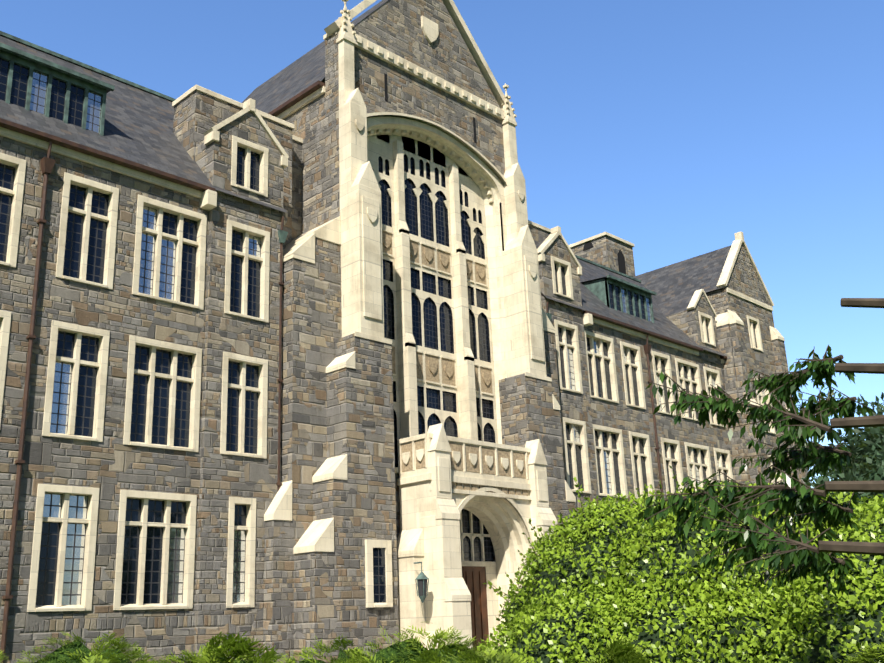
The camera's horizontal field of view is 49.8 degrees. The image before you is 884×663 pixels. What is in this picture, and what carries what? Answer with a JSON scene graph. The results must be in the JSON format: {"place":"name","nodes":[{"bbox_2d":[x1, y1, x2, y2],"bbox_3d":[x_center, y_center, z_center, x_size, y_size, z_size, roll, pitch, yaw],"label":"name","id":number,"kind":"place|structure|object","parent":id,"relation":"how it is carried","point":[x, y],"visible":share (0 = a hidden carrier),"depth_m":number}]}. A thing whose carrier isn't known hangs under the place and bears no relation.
{"place":"outdoors","nodes":[
{"label":"outdoors","id":0,"kind":"place"},
{"bbox_2d":[0,31,656,602],"bbox_3d":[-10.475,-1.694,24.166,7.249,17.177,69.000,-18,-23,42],"label":"building copper work","id":1,"kind":"object","parent":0,"point":[598,289],"visible":0.42,"depth_m":26.49},
{"bbox_2d":[0,58,777,604],"bbox_3d":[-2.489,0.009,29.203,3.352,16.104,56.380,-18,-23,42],"label":"window glass","id":2,"kind":"object","parent":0,"point":[78,504],"visible":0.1,"depth_m":26.04},
{"bbox_2d":[0,0,809,662],"bbox_3d":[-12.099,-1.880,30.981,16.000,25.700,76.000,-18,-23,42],"label":"stone building walls","id":3,"kind":"structure","parent":0,"point":[304,600],"depth_m":27.23},
{"bbox_2d":[0,80,726,662],"bbox_3d":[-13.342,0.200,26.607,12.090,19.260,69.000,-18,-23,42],"label":"gutters and downspouts","id":4,"kind":"object","parent":3,"relation":"attached to","point":[74,146],"visible":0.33,"depth_m":24.50},
{"bbox_2d":[0,0,730,355],"bbox_3d":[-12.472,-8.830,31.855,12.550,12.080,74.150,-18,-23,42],"label":"roof","id":5,"kind":"structure","parent":3,"relation":"on","point":[138,126],"depth_m":31.77},
{"bbox_2d":[0,0,883,487],"label":"sky","id":6,"kind":"structure","parent":0,"point":[670,129]},
{"bbox_2d":[382,231,528,495],"bbox_3d":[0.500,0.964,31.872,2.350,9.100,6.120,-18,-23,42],"label":"carved panels","id":7,"kind":"object","parent":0,"point":[431,361],"visible":0.5,"depth_m":32.38},
{"bbox_2d":[462,566,488,656],"bbox_3d":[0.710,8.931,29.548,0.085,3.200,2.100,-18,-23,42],"label":"building doors","id":8,"kind":"structure","parent":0,"point":[474,577],"depth_m":30.06},
{"bbox_2d":[384,73,625,273],"bbox_3d":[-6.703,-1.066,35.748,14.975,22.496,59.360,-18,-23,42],"label":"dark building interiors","id":9,"kind":"object","parent":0,"point":[621,259],"visible":0.15,"depth_m":60.50},
{"bbox_2d":[477,465,883,662],"bbox_3d":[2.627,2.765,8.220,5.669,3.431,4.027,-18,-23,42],"label":"hedge","id":10,"kind":"object","parent":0,"point":[719,609],"depth_m":7.64},
{"bbox_2d":[486,298,883,622],"bbox_3d":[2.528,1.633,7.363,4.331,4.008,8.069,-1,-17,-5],"label":"tree","id":11,"kind":"object","parent":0,"point":[822,564],"depth_m":4.49},
{"label":"ground","id":12,"kind":"structure","parent":0,"visible":0},
{"bbox_2d":[0,0,789,649],"bbox_3d":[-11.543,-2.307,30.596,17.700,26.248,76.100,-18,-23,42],"label":"stone trim","id":13,"kind":"structure","parent":12,"relation":"on","point":[432,506],"depth_m":30.43},
{"bbox_2d":[0,621,883,662],"bbox_3d":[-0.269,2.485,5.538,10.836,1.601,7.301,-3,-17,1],"label":"shrubs","id":14,"kind":"object","parent":12,"relation":"on","point":[622,648],"depth_m":6.75},
{"bbox_3d":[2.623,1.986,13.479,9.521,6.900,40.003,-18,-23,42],"label":"tree trunks","id":15,"kind":"object","parent":12,"relation":"on","visible":0},
{"bbox_2d":[800,392,883,513],"bbox_3d":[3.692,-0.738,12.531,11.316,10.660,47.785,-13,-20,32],"label":"trees","id":16,"kind":"object","parent":15,"relation":"attached to","point":[866,450],"visible":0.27,"depth_m":21.23}
]}

